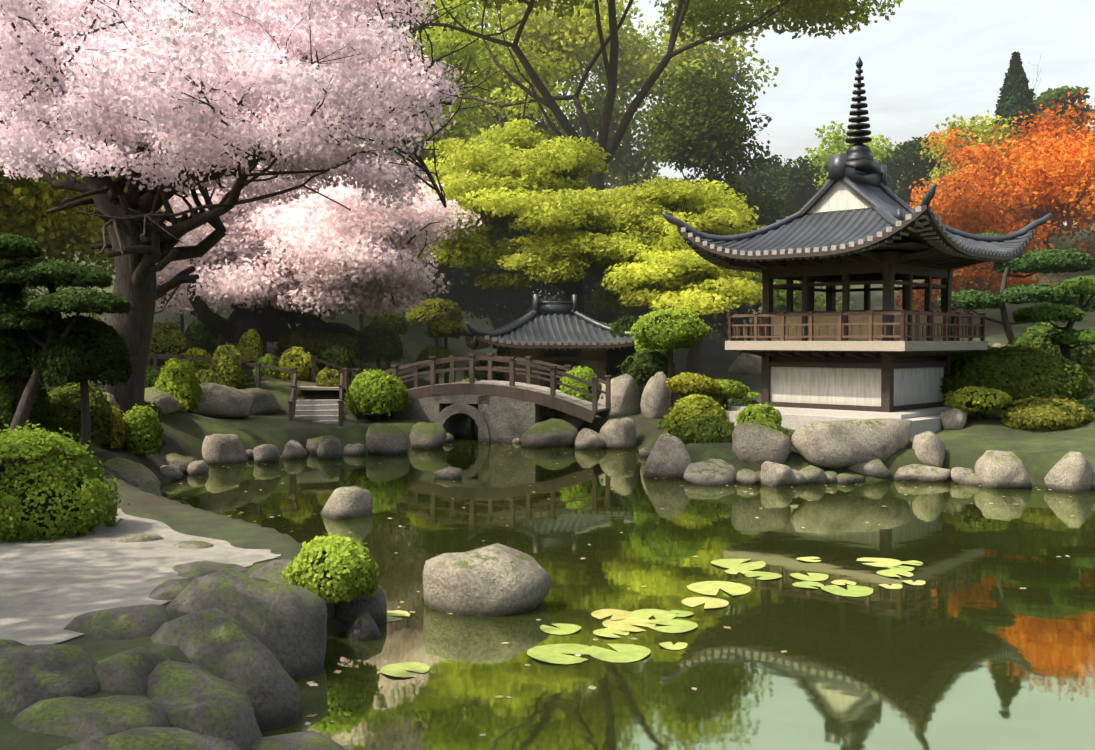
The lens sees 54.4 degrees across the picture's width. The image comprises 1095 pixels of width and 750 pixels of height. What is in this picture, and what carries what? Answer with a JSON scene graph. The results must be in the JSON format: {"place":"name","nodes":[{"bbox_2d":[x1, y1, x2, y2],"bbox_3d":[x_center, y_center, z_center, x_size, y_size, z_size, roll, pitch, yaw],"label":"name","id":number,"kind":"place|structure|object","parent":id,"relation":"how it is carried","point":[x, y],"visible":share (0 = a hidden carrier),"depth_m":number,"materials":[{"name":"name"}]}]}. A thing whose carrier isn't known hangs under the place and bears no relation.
{"place":"outdoors","nodes":[
{"label":"outdoors","id":0,"kind":"place"},
{"bbox_2d":[0,508,280,644],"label":"gravel path","id":1,"kind":"structure","parent":0,"point":[50,591],"depth_m":11.42,"materials":[{"name":"gravel"}]},
{"bbox_2d":[0,216,1094,749],"bbox_3d":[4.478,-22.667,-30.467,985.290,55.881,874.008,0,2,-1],"label":"ground","id":2,"kind":"structure","parent":0,"point":[1040,454],"depth_m":26.99,"materials":[{"name":"plant"}]},
{"bbox_2d":[0,308,47,409],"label":"tree","id":3,"kind":"object","parent":2,"relation":"on","point":[16,347],"visible":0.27,"depth_m":19.25,"materials":[{"name":"green plant"}]},
{"bbox_2d":[0,371,52,431],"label":"bush","id":4,"kind":"object","parent":2,"relation":"on","point":[9,394],"visible":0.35,"depth_m":19.88,"materials":[{"name":"green plant"}]},
{"bbox_2d":[0,644,99,717],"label":"boulder","id":5,"kind":"object","parent":2,"relation":"on","point":[30,675],"visible":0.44,"depth_m":7.41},
{"bbox_2d":[0,68,108,293],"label":"tree","id":6,"kind":"object","parent":2,"relation":"on","point":[8,185],"visible":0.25,"depth_m":33.22,"materials":[{"name":"green plant"}]},
{"bbox_2d":[0,420,129,542],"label":"bush","id":7,"kind":"object","parent":2,"relation":"on","point":[51,483],"visible":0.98,"depth_m":13.29,"materials":[{"name":"green plant"}]},
{"bbox_2d":[0,232,133,443],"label":"cloud pine","id":8,"kind":"object","parent":2,"relation":"on","point":[44,311],"visible":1,"depth_m":18.55,"materials":[{"name":"green plant"}]},
{"bbox_2d":[41,379,116,446],"bbox_3d":[-9.543,0.838,21.377,1.556,1.709,1.522,2,3,44],"label":"bush","id":9,"kind":"object","parent":2,"relation":"on","point":[65,404],"visible":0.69,"depth_m":20.94,"materials":[{"name":"green plant"}]},
{"bbox_2d":[27,314,134,454],"bbox_3d":[-8.482,0.388,19.366,1.802,3.062,1.627,0,2,-1],"label":"tree","id":10,"kind":"object","parent":2,"relation":"on","point":[84,351],"visible":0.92,"depth_m":18.91,"materials":[{"name":"green plant"}]},
{"bbox_2d":[0,0,171,318],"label":"tree","id":11,"kind":"object","parent":2,"relation":"on","point":[98,259],"visible":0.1,"depth_m":36.73,"materials":[{"name":"green plant"}]},
{"bbox_2d":[11,695,168,742],"bbox_3d":[-2.967,2.506,7.043,1.051,0.734,1.000,1,2,39],"label":"boulder","id":12,"kind":"object","parent":2,"relation":"on","point":[77,719],"visible":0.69,"depth_m":6.88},
{"bbox_2d":[63,604,170,639],"bbox_3d":[-3.693,2.251,9.349,0.994,0.454,0.960,1,2,35],"label":"boulder","id":13,"kind":"object","parent":2,"relation":"on","point":[130,622],"visible":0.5,"depth_m":9.07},
{"bbox_2d":[104,457,160,488],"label":"boulder","id":14,"kind":"object","parent":2,"relation":"on","point":[134,474],"visible":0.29,"depth_m":20.49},
{"bbox_2d":[95,647,171,695],"bbox_3d":[-3.335,2.443,8.002,1.075,0.778,1.044,0,2,-1],"label":"boulder","id":15,"kind":"object","parent":2,"relation":"on","point":[129,671],"visible":0.25,"depth_m":7.70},
{"bbox_2d":[120,403,165,457],"bbox_3d":[-8.852,1.199,23.169,1.001,1.172,0.920,1,2,33],"label":"bush","id":16,"kind":"object","parent":2,"relation":"on","point":[143,433],"visible":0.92,"depth_m":22.91,"materials":[{"name":"green plant"}]},
{"bbox_2d":[56,726,238,749],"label":"boulder","id":17,"kind":"object","parent":2,"relation":"on","point":[155,738],"visible":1,"depth_m":6.67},
{"bbox_2d":[144,388,178,413],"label":"boulder","id":18,"kind":"object","parent":2,"relation":"on","point":[166,402],"visible":0.54,"depth_m":27.02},
{"bbox_2d":[147,318,191,366],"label":"bush","id":19,"kind":"object","parent":2,"relation":"on","point":[172,339],"visible":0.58,"depth_m":34.87,"materials":[{"name":"green plant"}]},
{"bbox_2d":[148,577,197,601],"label":"boulder","id":20,"kind":"object","parent":2,"relation":"on","point":[170,589],"visible":0.12,"depth_m":10.33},
{"bbox_2d":[152,358,203,411],"bbox_3d":[-10.149,0.292,29.224,1.263,1.550,1.169,2,2,39],"label":"bush","id":21,"kind":"object","parent":2,"relation":"on","point":[177,379],"visible":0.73,"depth_m":28.91,"materials":[{"name":"green plant"}]},
{"bbox_2d":[184,317,216,354],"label":"bush","id":22,"kind":"object","parent":2,"relation":"on","point":[199,333],"visible":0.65,"depth_m":36.79,"materials":[{"name":"green plant"}]},
{"bbox_2d":[146,660,262,749],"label":"boulder","id":23,"kind":"object","parent":2,"relation":"on","point":[195,698],"visible":0.65,"depth_m":7.47,"materials":[{"name":"stone"}]},
{"bbox_2d":[172,560,248,577],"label":"boulder","id":24,"kind":"object","parent":2,"relation":"on","point":[196,569],"visible":0.29,"depth_m":11.39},
{"bbox_2d":[180,383,253,417],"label":"boulder","id":25,"kind":"object","parent":2,"relation":"on","point":[220,401],"visible":0.67,"depth_m":29.65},
{"bbox_2d":[147,353,296,387],"bbox_3d":[-11.520,-0.127,33.184,7.488,1.566,0.434,0,2,1],"label":"fence","id":26,"kind":"object","parent":2,"relation":"on","point":[257,366],"visible":0.19,"depth_m":33.10,"materials":[{"name":"brown wood"}]},
{"bbox_2d":[202,434,248,463],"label":"boulder","id":27,"kind":"object","parent":2,"relation":"on","point":[223,448],"visible":0.83,"depth_m":26.69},
{"bbox_2d":[150,608,302,730],"bbox_3d":[-2.717,2.570,8.889,1.364,1.166,1.417,0,2,-1],"label":"boulder","id":28,"kind":"object","parent":2,"relation":"on","point":[219,643],"visible":0.46,"depth_m":8.62,"materials":[{"name":"stone"}]},
{"bbox_2d":[210,342,246,389],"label":"bush","id":29,"kind":"object","parent":2,"relation":"on","point":[227,367],"visible":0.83,"depth_m":32.87,"materials":[{"name":"green plant"}]},
{"bbox_2d":[166,570,326,679],"bbox_3d":[-2.910,2.475,10.116,1.635,1.274,1.404,-1,2,-26],"label":"boulder","id":30,"kind":"object","parent":2,"relation":"on","point":[286,624],"visible":0.42,"depth_m":9.81,"materials":[{"name":"stone"}]},
{"bbox_2d":[236,329,263,374],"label":"bush","id":31,"kind":"object","parent":2,"relation":"on","point":[250,345],"visible":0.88,"depth_m":35.83,"materials":[{"name":"green plant"}]},
{"bbox_2d":[0,0,502,445],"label":"cherry tree","id":32,"kind":"object","parent":2,"relation":"on","point":[271,84],"visible":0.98,"depth_m":21.73,"materials":[{"name":"pink plant"}]},
{"bbox_2d":[239,388,280,415],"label":"boulder","id":33,"kind":"object","parent":2,"relation":"on","point":[264,402],"visible":0.5,"depth_m":31.47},
{"bbox_2d":[249,559,334,618],"bbox_3d":[-2.793,2.530,11.411,1.254,1.080,1.047,-1,2,-35],"label":"boulder","id":34,"kind":"object","parent":2,"relation":"on","point":[271,571],"visible":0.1,"depth_m":11.29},
{"bbox_2d":[276,346,317,380],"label":"bush","id":35,"kind":"object","parent":2,"relation":"on","point":[294,359],"visible":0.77,"depth_m":34.38,"materials":[{"name":"green plant"}]},
{"bbox_2d":[252,730,347,749],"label":"boulder","id":36,"kind":"object","parent":2,"relation":"on","point":[309,740],"visible":0.9,"depth_m":7.46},
{"bbox_2d":[288,371,343,425],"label":"garden steps","id":37,"kind":"structure","parent":2,"relation":"on","point":[328,411],"depth_m":31.84,"materials":[{"name":"stone"}]},
{"bbox_2d":[273,322,360,372],"bbox_3d":[-8.665,-0.944,39.883,3.084,2.157,3.160,-1,2,-25],"label":"bush","id":38,"kind":"object","parent":2,"relation":"on","point":[313,341],"visible":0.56,"depth_m":38.80,"materials":[{"name":"green plant"}]},
{"bbox_2d":[154,107,484,369],"bbox_3d":[-8.944,-4.896,39.375,12.827,10.566,13.385,0,2,-1],"label":"cherry tree","id":39,"kind":"object","parent":2,"relation":"on","point":[261,267],"visible":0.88,"depth_m":35.58,"materials":[{"name":"pink plant"}]},
{"bbox_2d":[281,532,382,603],"bbox_3d":[-2.270,2.018,11.241,1.049,0.717,0.930,0,2,-1],"label":"bush","id":40,"kind":"object","parent":2,"relation":"on","point":[325,567],"visible":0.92,"depth_m":10.98,"materials":[{"name":"green plant"}]},
{"bbox_2d":[316,344,360,378],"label":"bush","id":41,"kind":"object","parent":2,"relation":"on","point":[343,356],"visible":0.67,"depth_m":35.97,"materials":[{"name":"green plant"}]},
{"bbox_2d":[335,585,386,625],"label":"boulder","id":42,"kind":"object","parent":2,"relation":"on","point":[374,607],"visible":0.33,"depth_m":11.51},
{"bbox_2d":[192,0,537,188],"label":"tree","id":43,"kind":"object","parent":2,"relation":"on","point":[461,131],"visible":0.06,"depth_m":57.53,"materials":[{"name":"green plant"}]},
{"bbox_2d":[344,368,411,420],"bbox_3d":[-5.183,0.665,32.568,2.084,1.781,1.922,0,2,-1],"label":"bush","id":44,"kind":"object","parent":2,"relation":"on","point":[368,391],"visible":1,"depth_m":31.96,"materials":[{"name":"green plant"}]},
{"bbox_2d":[352,322,405,370],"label":"tree","id":45,"kind":"object","parent":2,"relation":"on","point":[380,345],"visible":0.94,"depth_m":40.95,"materials":[{"name":"green plant"}]},
{"bbox_2d":[409,422,446,448],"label":"boulder","id":46,"kind":"object","parent":2,"relation":"on","point":[423,435],"visible":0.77,"depth_m":30.51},
{"bbox_2d":[406,298,463,381],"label":"tree","id":47,"kind":"object","parent":2,"relation":"on","point":[429,311],"visible":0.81,"depth_m":43.93,"materials":[{"name":"green plant"}]},
{"bbox_2d":[424,320,466,382],"bbox_3d":[-3.866,-0.456,40.341,1.532,3.324,1.446,1,2,29],"label":"tree","id":48,"kind":"object","parent":2,"relation":"on","point":[446,329],"visible":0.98,"depth_m":39.99,"materials":[{"name":"green plant"}]},
{"bbox_2d":[363,222,539,346],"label":"dark tree","id":49,"kind":"object","parent":2,"relation":"on","point":[467,287],"visible":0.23,"depth_m":50.80,"materials":[{"name":"green plant"}]},
{"bbox_2d":[346,0,568,132],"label":"tree","id":50,"kind":"object","parent":2,"relation":"on","point":[415,26],"visible":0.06,"depth_m":66.50,"materials":[{"name":"green plant"}]},
{"bbox_2d":[354,353,611,442],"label":"arched bridge","id":51,"kind":"structure","parent":2,"relation":"on","point":[510,410],"depth_m":32.45,"materials":[{"name":"brown wood"}]},
{"bbox_2d":[421,223,561,328],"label":"dark tree","id":52,"kind":"object","parent":2,"relation":"on","point":[520,301],"visible":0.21,"depth_m":52.49,"materials":[{"name":"green plant"}]},
{"bbox_2d":[396,0,624,315],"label":"tree","id":53,"kind":"object","parent":2,"relation":"on","point":[564,35],"visible":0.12,"depth_m":61.74,"materials":[{"name":"green plant"}]},
{"bbox_2d":[407,118,677,313],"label":"yellow maple","id":54,"kind":"object","parent":2,"relation":"on","point":[527,184],"visible":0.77,"depth_m":40.92,"materials":[{"name":"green plant"}]},
{"bbox_2d":[521,418,577,447],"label":"boulder","id":55,"kind":"object","parent":2,"relation":"on","point":[551,432],"visible":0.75,"depth_m":30.90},
{"bbox_2d":[463,294,636,389],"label":"pavilion","id":56,"kind":"structure","parent":2,"relation":"on","point":[573,333],"depth_m":38.06,"materials":[{"name":"tile"}]},
{"bbox_2d":[487,185,649,321],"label":"dark tree","id":57,"kind":"object","parent":2,"relation":"on","point":[590,314],"visible":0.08,"depth_m":49.62,"materials":[{"name":"green plant"}]},
{"bbox_2d":[559,366,603,401],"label":"bush","id":58,"kind":"object","parent":2,"relation":"on","point":[586,373],"visible":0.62,"depth_m":32.96,"materials":[{"name":"green plant"}]},
{"bbox_2d":[591,286,633,322],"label":"tree","id":59,"kind":"object","parent":2,"relation":"on","point":[602,306],"visible":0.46,"depth_m":46.92,"materials":[{"name":"green plant"}]},
{"bbox_2d":[599,417,636,448],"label":"boulder","id":60,"kind":"object","parent":2,"relation":"on","point":[617,433],"visible":0.73,"depth_m":30.26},
{"bbox_2d":[598,373,640,416],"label":"boulder","id":61,"kind":"object","parent":2,"relation":"on","point":[625,398],"visible":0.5,"depth_m":34.54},
{"bbox_2d":[604,312,637,375],"bbox_3d":[2.926,-0.577,38.602,2.081,3.423,1.907,-1,2,-38],"label":"tree","id":62,"kind":"object","parent":2,"relation":"on","point":[616,357],"visible":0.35,"depth_m":38.02,"materials":[{"name":"green plant"}]},
{"bbox_2d":[359,0,902,376],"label":"tree","id":63,"kind":"object","parent":2,"relation":"on","point":[814,13],"visible":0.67,"depth_m":48.24,"materials":[{"name":"green plant"}]},
{"bbox_2d":[494,0,778,191],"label":"tree","id":64,"kind":"object","parent":2,"relation":"on","point":[636,58],"visible":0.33,"depth_m":72.96,"materials":[{"name":"green plant"}]},
{"bbox_2d":[617,348,675,385],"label":"bush","id":65,"kind":"object","parent":2,"relation":"on","point":[642,367],"visible":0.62,"depth_m":34.98,"materials":[{"name":"green plant"}]},
{"bbox_2d":[640,372,669,418],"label":"boulder","id":66,"kind":"object","parent":2,"relation":"on","point":[654,402],"visible":0.77,"depth_m":32.92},
{"bbox_2d":[643,432,691,478],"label":"boulder","id":67,"kind":"object","parent":2,"relation":"on","point":[668,457],"visible":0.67,"depth_m":23.84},
{"bbox_2d":[626,308,709,409],"bbox_3d":[3.975,-0.389,34.748,2.577,3.564,2.254,1,2,25],"label":"topiary tree","id":68,"kind":"object","parent":2,"relation":"on","point":[669,329],"visible":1,"depth_m":34.13,"materials":[{"name":"green plant"}]},
{"bbox_2d":[586,176,765,374],"bbox_3d":[4.965,-3.383,40.842,8.639,8.550,8.674,0,2,-1],"label":"yellow maple","id":69,"kind":"object","parent":2,"relation":"on","point":[711,288],"visible":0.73,"depth_m":39.66,"materials":[{"name":"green plant"}]},
{"bbox_2d":[666,372,721,402],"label":"bush","id":70,"kind":"object","parent":2,"relation":"on","point":[688,383],"visible":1,"depth_m":29.58,"materials":[{"name":"green plant"}]},
{"bbox_2d":[663,392,728,432],"bbox_3d":[3.861,1.069,27.485,1.722,1.246,1.444,0,2,-1],"label":"bush","id":71,"kind":"object","parent":2,"relation":"on","point":[681,412],"visible":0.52,"depth_m":27.19,"materials":[{"name":"green plant"}]},
{"bbox_2d":[617,55,782,338],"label":"tree","id":72,"kind":"object","parent":2,"relation":"on","point":[704,130],"visible":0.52,"depth_m":55.11,"materials":[{"name":"green plant"}]},
{"bbox_2d":[678,413,734,442],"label":"bush","id":73,"kind":"object","parent":2,"relation":"on","point":[708,428],"visible":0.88,"depth_m":25.68,"materials":[{"name":"green plant"}]},
{"bbox_2d":[683,459,736,484],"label":"boulder","id":74,"kind":"object","parent":2,"relation":"on","point":[715,472],"visible":0.9,"depth_m":23.02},
{"bbox_2d":[633,176,793,354],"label":"dark tree","id":75,"kind":"object","parent":2,"relation":"on","point":[763,219],"visible":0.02,"depth_m":52.31,"materials":[{"name":"green plant"}]},
{"bbox_2d":[706,379,749,409],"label":"bush","id":76,"kind":"object","parent":2,"relation":"on","point":[732,388],"visible":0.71,"depth_m":30.04,"materials":[{"name":"green plant"}]},
{"bbox_2d":[727,353,761,374],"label":"boulder","id":77,"kind":"object","parent":2,"relation":"on","point":[746,364],"visible":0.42,"depth_m":45.82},
{"bbox_2d":[735,402,782,429],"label":"bush","id":78,"kind":"object","parent":2,"relation":"on","point":[755,413],"visible":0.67,"depth_m":26.61,"materials":[{"name":"green plant"}]},
{"bbox_2d":[668,222,852,355],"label":"tree","id":79,"kind":"object","parent":2,"relation":"on","point":[779,299],"visible":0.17,"depth_m":46.97,"materials":[{"name":"green plant"}]},
{"bbox_2d":[732,422,790,463],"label":"boulder","id":80,"kind":"object","parent":2,"relation":"on","point":[752,442],"visible":0.88,"depth_m":23.46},
{"bbox_2d":[761,461,792,486],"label":"boulder","id":81,"kind":"object","parent":2,"relation":"on","point":[773,474],"visible":0.77,"depth_m":22.52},
{"bbox_2d":[737,153,828,224],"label":"tree","id":82,"kind":"object","parent":2,"relation":"on","point":[789,185],"visible":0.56,"depth_m":70.57,"materials":[{"name":"green plant"}]},
{"bbox_2d":[794,121,901,194],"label":"tree","id":83,"kind":"object","parent":2,"relation":"on","point":[837,145],"visible":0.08,"depth_m":73.62,"materials":[{"name":"green plant"}]},
{"bbox_2d":[791,418,911,467],"bbox_3d":[7.045,1.526,24.393,3.644,1.004,1.544,-1,2,-38],"label":"boulder","id":84,"kind":"object","parent":2,"relation":"on","point":[836,444],"visible":0.85,"depth_m":23.63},
{"bbox_2d":[662,56,1051,436],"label":"pavilion","id":85,"kind":"structure","parent":2,"relation":"on","point":[854,220],"depth_m":28.80,"materials":[{"name":"tile"}]},
{"bbox_2d":[894,464,950,481],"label":"boulder","id":86,"kind":"object","parent":2,"relation":"on","point":[919,472],"visible":0.79,"depth_m":23.34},
{"bbox_2d":[884,133,963,206],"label":"tree","id":87,"kind":"object","parent":2,"relation":"on","point":[907,158],"visible":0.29,"depth_m":71.50,"materials":[{"name":"green plant"}]},
{"bbox_2d":[912,431,944,466],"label":"boulder","id":88,"kind":"object","parent":2,"relation":"on","point":[928,447],"visible":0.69,"depth_m":23.85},
{"bbox_2d":[907,127,1023,223],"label":"autumn tree","id":89,"kind":"object","parent":2,"relation":"on","point":[959,175],"visible":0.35,"depth_m":63.65,"materials":[{"name":"orange plant"}]},
{"bbox_2d":[913,109,1020,186],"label":"tree","id":90,"kind":"object","parent":2,"relation":"on","point":[984,128],"visible":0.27,"depth_m":69.31,"materials":[{"name":"green plant"}]},
{"bbox_2d":[894,191,1059,333],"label":"autumn tree","id":91,"kind":"object","parent":2,"relation":"on","point":[972,222],"visible":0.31,"depth_m":47.59,"materials":[{"name":"orange plant"}]},
{"bbox_2d":[942,385,1012,420],"bbox_3d":[11.147,0.830,27.573,1.800,1.104,1.612,0,2,-1],"label":"bush","id":92,"kind":"object","parent":2,"relation":"on","point":[977,400],"visible":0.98,"depth_m":27.19,"materials":[{"name":"green plant"}]},
{"bbox_2d":[908,89,1094,248],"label":"autumn tree","id":93,"kind":"object","parent":2,"relation":"on","point":[1048,125],"visible":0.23,"depth_m":55.75,"materials":[{"name":"orange plant"}]},
{"bbox_2d":[974,450,1032,488],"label":"boulder","id":94,"kind":"object","parent":2,"relation":"on","point":[999,469],"visible":0.81,"depth_m":22.23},
{"bbox_2d":[933,231,1094,344],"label":"cloud pine","id":95,"kind":"object","parent":2,"relation":"on","point":[1051,261],"visible":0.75,"depth_m":34.48,"materials":[{"name":"green plant"}]},
{"bbox_2d":[940,341,1094,408],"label":"bush","id":96,"kind":"object","parent":2,"relation":"on","point":[1026,373],"visible":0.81,"depth_m":28.79,"materials":[{"name":"green plant"}]},
{"bbox_2d":[994,51,1067,227],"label":"conifer","id":97,"kind":"object","parent":2,"relation":"on","point":[1016,93],"depth_m":69.03,"materials":[{"name":"green plant"}]},
{"bbox_2d":[980,112,1094,253],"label":"autumn tree","id":98,"kind":"object","parent":2,"relation":"on","point":[1042,179],"visible":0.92,"depth_m":50.84,"materials":[{"name":"orange plant"}]},
{"bbox_2d":[997,395,1094,430],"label":"bush","id":99,"kind":"object","parent":2,"relation":"on","point":[1030,412],"visible":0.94,"depth_m":26.21,"materials":[{"name":"green plant"}]},
{"bbox_2d":[1007,322,1094,366],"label":"bush","id":100,"kind":"object","parent":2,"relation":"on","point":[1038,334],"visible":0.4,"depth_m":33.21,"materials":[{"name":"green plant"}]},
{"bbox_2d":[1012,275,1094,370],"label":"cloud pine","id":101,"kind":"object","parent":2,"relation":"on","point":[1081,286],"visible":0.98,"depth_m":30.63,"materials":[{"name":"green plant"}]},
{"bbox_2d":[1032,85,1094,145],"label":"tree","id":102,"kind":"object","parent":2,"relation":"on","point":[1050,95],"visible":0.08,"depth_m":72.77,"materials":[{"name":"green plant"}]},
{"bbox_2d":[1044,451,1092,491],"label":"boulder","id":103,"kind":"object","parent":2,"relation":"on","point":[1070,471],"visible":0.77,"depth_m":21.80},
{"bbox_2d":[32,0,1094,295],"label":"sky","id":104,"kind":"structure","parent":0,"point":[933,61],"materials":[{"name":"white"}]},
{"bbox_2d":[160,425,1094,749],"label":"pond water","id":105,"kind":"structure","parent":0,"point":[982,637],"depth_m":12.18,"materials":[{"name":"liquid"}]},
{"bbox_2d":[321,486,372,518],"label":"boulder","id":106,"kind":"object","parent":105,"relation":"in","point":[349,502],"visible":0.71,"depth_m":18.62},
{"bbox_2d":[345,611,381,640],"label":"boulder","id":107,"kind":"object","parent":105,"relation":"in","point":[362,626],"visible":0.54,"depth_m":11.00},
{"bbox_2d":[366,423,409,454],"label":"boulder","id":108,"kind":"object","parent":105,"relation":"in","point":[386,439],"visible":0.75,"depth_m":28.76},
{"bbox_2d":[423,543,551,615],"bbox_3d":[-0.707,2.391,12.424,1.521,0.778,1.075,0,2,-1],"label":"boulder","id":109,"kind":"object","parent":105,"relation":"in","point":[497,579],"visible":0.81,"depth_m":12.03,"materials":[{"name":"stone"}]},
{"bbox_2d":[380,556,925,676],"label":"lily pads","id":110,"kind":"object","parent":105,"relation":"on","point":[619,621],"visible":0.92,"depth_m":11.93,"materials":[{"name":"plant"}]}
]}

